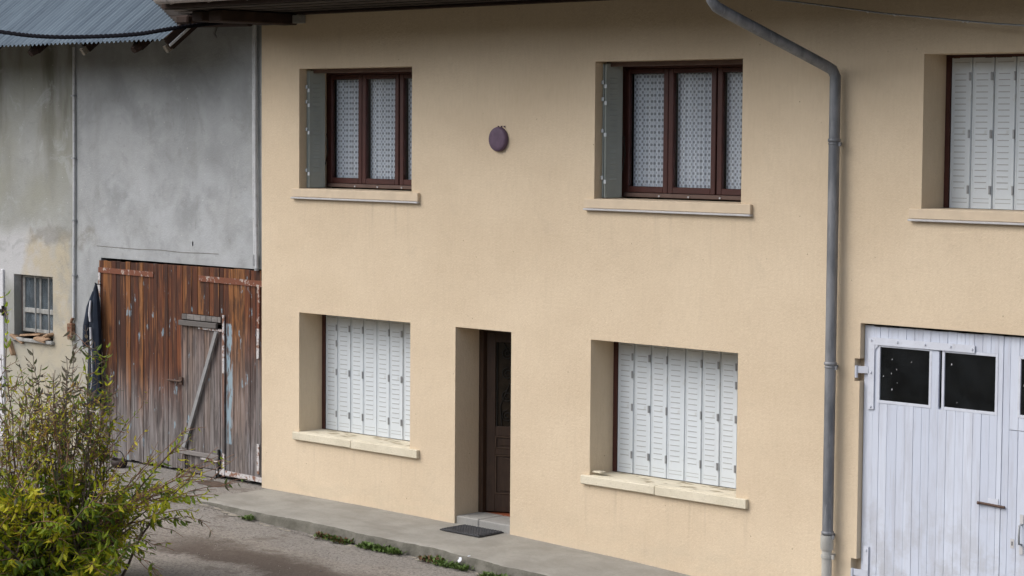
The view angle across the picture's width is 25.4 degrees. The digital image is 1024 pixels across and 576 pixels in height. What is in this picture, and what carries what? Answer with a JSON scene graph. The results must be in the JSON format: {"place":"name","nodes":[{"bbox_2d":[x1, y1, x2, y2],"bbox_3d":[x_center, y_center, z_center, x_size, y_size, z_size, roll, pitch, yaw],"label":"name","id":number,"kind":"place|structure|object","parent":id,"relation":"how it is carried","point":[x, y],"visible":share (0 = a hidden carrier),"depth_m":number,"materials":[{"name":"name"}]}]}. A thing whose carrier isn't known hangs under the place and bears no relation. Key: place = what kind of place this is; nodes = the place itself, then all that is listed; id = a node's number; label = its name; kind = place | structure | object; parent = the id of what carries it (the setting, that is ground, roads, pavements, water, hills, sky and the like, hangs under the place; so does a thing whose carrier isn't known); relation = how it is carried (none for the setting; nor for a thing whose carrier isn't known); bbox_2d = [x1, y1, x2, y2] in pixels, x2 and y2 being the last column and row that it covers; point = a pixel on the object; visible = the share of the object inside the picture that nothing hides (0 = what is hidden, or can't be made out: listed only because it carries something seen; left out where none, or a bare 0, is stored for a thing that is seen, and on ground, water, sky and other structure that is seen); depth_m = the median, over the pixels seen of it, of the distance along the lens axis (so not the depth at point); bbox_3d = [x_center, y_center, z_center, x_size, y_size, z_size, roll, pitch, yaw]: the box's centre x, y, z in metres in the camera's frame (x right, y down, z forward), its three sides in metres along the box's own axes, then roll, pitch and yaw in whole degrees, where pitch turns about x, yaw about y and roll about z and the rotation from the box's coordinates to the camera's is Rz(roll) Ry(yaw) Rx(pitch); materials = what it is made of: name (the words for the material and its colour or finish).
{"place":"outdoors","nodes":[
{"label":"outdoors","id":0,"kind":"place"},
{"bbox_2d":[110,451,127,467],"bbox_3d":[-5.502,2.393,31.757,0.280,0.236,0.221,4,5,44],"label":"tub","id":1,"kind":"object","parent":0,"point":[116,461],"visible":0.77,"depth_m":31.68,"materials":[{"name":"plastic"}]},
{"bbox_2d":[198,481,230,487],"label":"dirt","id":2,"kind":"structure","parent":0,"point":[215,483],"depth_m":30.18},
{"bbox_2d":[0,440,481,575],"bbox_3d":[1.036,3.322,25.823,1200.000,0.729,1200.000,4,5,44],"label":"ground","id":3,"kind":"structure","parent":0,"point":[271,553],"depth_m":26.47,"materials":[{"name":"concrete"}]},
{"bbox_2d":[0,290,247,575],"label":"shrub","id":4,"kind":"object","parent":3,"relation":"on","point":[36,541],"visible":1,"depth_m":24.14,"materials":[{"name":"green plant"}]},
{"bbox_2d":[0,0,261,482],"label":"barn","id":5,"kind":"structure","parent":3,"relation":"on","point":[131,175],"depth_m":31.68,"materials":[{"name":"grey paint"}]},
{"bbox_2d":[0,269,5,439],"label":"side door","id":6,"kind":"structure","parent":5,"relation":"in","point":[2,272],"depth_m":34.32,"materials":[{"name":"white metal"}]},
{"bbox_2d":[22,274,52,333],"bbox_3d":[-7.044,0.254,33.828,1.016,0.895,0.127,4,5,44],"label":"window","id":7,"kind":"structure","parent":5,"relation":"in","point":[25,309],"depth_m":33.86,"materials":[{"name":"grey wood"}]},
{"bbox_2d":[82,283,101,404],"bbox_3d":[-6.014,0.804,32.472,0.301,1.773,0.235,1,4,4],"label":"hanging jacket","id":8,"kind":"object","parent":5,"relation":"hanging from","point":[92,321],"visible":0.68,"depth_m":32.39,"materials":[{"name":"black fabric"}]},
{"bbox_2d":[98,260,261,482],"bbox_3d":[-4.552,1.106,31.256,3.847,2.863,0.138,4,5,44],"label":"barn door","id":9,"kind":"structure","parent":5,"relation":"in","point":[160,322],"depth_m":31.18,"materials":[{"name":"brown wood"}]},
{"bbox_2d":[237,514,254,520],"bbox_3d":[-3.274,2.842,28.145,0.272,0.073,0.219,4,5,44],"label":"weed tuft","id":10,"kind":"object","parent":3,"relation":"on","point":[246,517],"visible":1,"depth_m":28.12,"materials":[{"name":"green plant"}]},
{"bbox_2d":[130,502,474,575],"bbox_3d":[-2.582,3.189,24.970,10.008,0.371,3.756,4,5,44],"label":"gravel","id":11,"kind":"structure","parent":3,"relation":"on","point":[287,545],"depth_m":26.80,"materials":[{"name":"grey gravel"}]},
{"bbox_2d":[314,531,339,539],"bbox_3d":[-2.235,2.966,27.138,0.481,0.085,0.284,4,5,44],"label":"weed tuft","id":12,"kind":"object","parent":3,"relation":"on","point":[325,536],"visible":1,"depth_m":27.13,"materials":[{"name":"green plant"}]},
{"bbox_2d":[184,502,478,573],"bbox_3d":[-0.693,3.188,25.548,0.186,0.400,9.904,-3,5,-44],"label":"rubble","id":13,"kind":"object","parent":3,"relation":"on","point":[204,505],"visible":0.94,"depth_m":27.62,"materials":[{"name":"grey stone"}]},
{"bbox_2d":[329,535,353,544],"bbox_3d":[-2.010,2.988,26.896,0.358,0.085,0.225,4,5,44],"label":"weed tuft","id":14,"kind":"object","parent":3,"relation":"on","point":[345,540],"visible":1,"depth_m":26.86,"materials":[{"name":"green plant"}]},
{"bbox_2d":[355,540,407,554],"bbox_3d":[-1.556,3.019,26.432,0.809,0.105,0.291,4,5,44],"label":"weed tuft","id":15,"kind":"object","parent":3,"relation":"on","point":[389,549],"visible":1,"depth_m":26.39,"materials":[{"name":"green plant"}]},
{"bbox_2d":[417,555,444,563],"bbox_3d":[-0.898,3.083,25.849,0.408,0.091,0.258,4,5,44],"label":"weed tuft","id":16,"kind":"object","parent":3,"relation":"on","point":[429,558],"visible":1,"depth_m":25.85,"materials":[{"name":"green plant"}]},
{"bbox_2d":[431,558,473,570],"bbox_3d":[-0.680,3.115,25.549,0.602,0.090,0.255,4,5,44],"label":"weed tuft","id":17,"kind":"object","parent":3,"relation":"on","point":[457,565],"visible":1,"depth_m":25.56,"materials":[{"name":"green plant"}]},
{"bbox_2d":[478,571,510,575],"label":"weed tuft","id":18,"kind":"object","parent":3,"relation":"on","point":[489,574],"visible":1,"depth_m":25.07,"materials":[{"name":"green plant"}]},
{"bbox_2d":[153,0,1023,575],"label":"farmhouse","id":19,"kind":"object","parent":3,"relation":"on","point":[709,286],"visible":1,"depth_m":25.38,"materials":[{"name":"beige paint"}]},
{"bbox_2d":[0,22,222,38],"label":"overhead cable","id":20,"kind":"object","parent":19,"relation":"attached to","point":[119,35],"visible":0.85,"depth_m":29.71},
{"bbox_2d":[310,67,411,189],"bbox_3d":[-1.722,-2.016,28.721,2.114,1.515,0.382,4,5,44],"label":"window","id":21,"kind":"structure","parent":19,"relation":"in","point":[361,180],"depth_m":28.98,"materials":[{"name":"brown glass"}]},
{"bbox_2d":[478,329,510,512],"bbox_3d":[0.108,1.612,27.551,0.938,2.292,0.516,4,5,44],"label":"front door","id":22,"kind":"structure","parent":19,"relation":"in","point":[494,346],"depth_m":27.65,"materials":[{"name":"brown wood"}]},
{"bbox_2d":[607,59,742,199],"bbox_3d":[1.950,-1.748,25.137,2.111,1.523,0.382,4,5,44],"label":"window","id":23,"kind":"structure","parent":19,"relation":"in","point":[718,68],"depth_m":25.37,"materials":[{"name":"brown glass"}]},
{"bbox_2d":[775,0,1023,25],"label":"thin cable","id":24,"kind":"object","parent":19,"relation":"hanging from","point":[930,18],"visible":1,"depth_m":22.34,"materials":[{"name":"grey metal"}]},
{"bbox_2d":[851,325,1004,575],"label":"garage door","id":25,"kind":"structure","parent":19,"relation":"in","point":[932,474],"depth_m":22.72,"materials":[{"name":"white wood"}]},
{"bbox_2d":[999,336,1023,575],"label":"garage door","id":26,"kind":"structure","parent":19,"relation":"in","point":[1012,479],"depth_m":22.06,"materials":[{"name":"white wood"}]},
{"bbox_2d":[191,488,690,575],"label":"pavement","id":27,"kind":"structure","parent":0,"point":[500,553],"depth_m":26.64,"materials":[{"name":"concrete"}]},
{"bbox_2d":[440,524,503,536],"bbox_3d":[-0.480,2.882,26.968,0.650,0.022,0.430,5,6,43],"label":"doormat","id":28,"kind":"object","parent":27,"relation":"on","point":[470,530],"visible":1,"depth_m":26.91,"materials":[{"name":"black rubber"}]}
]}

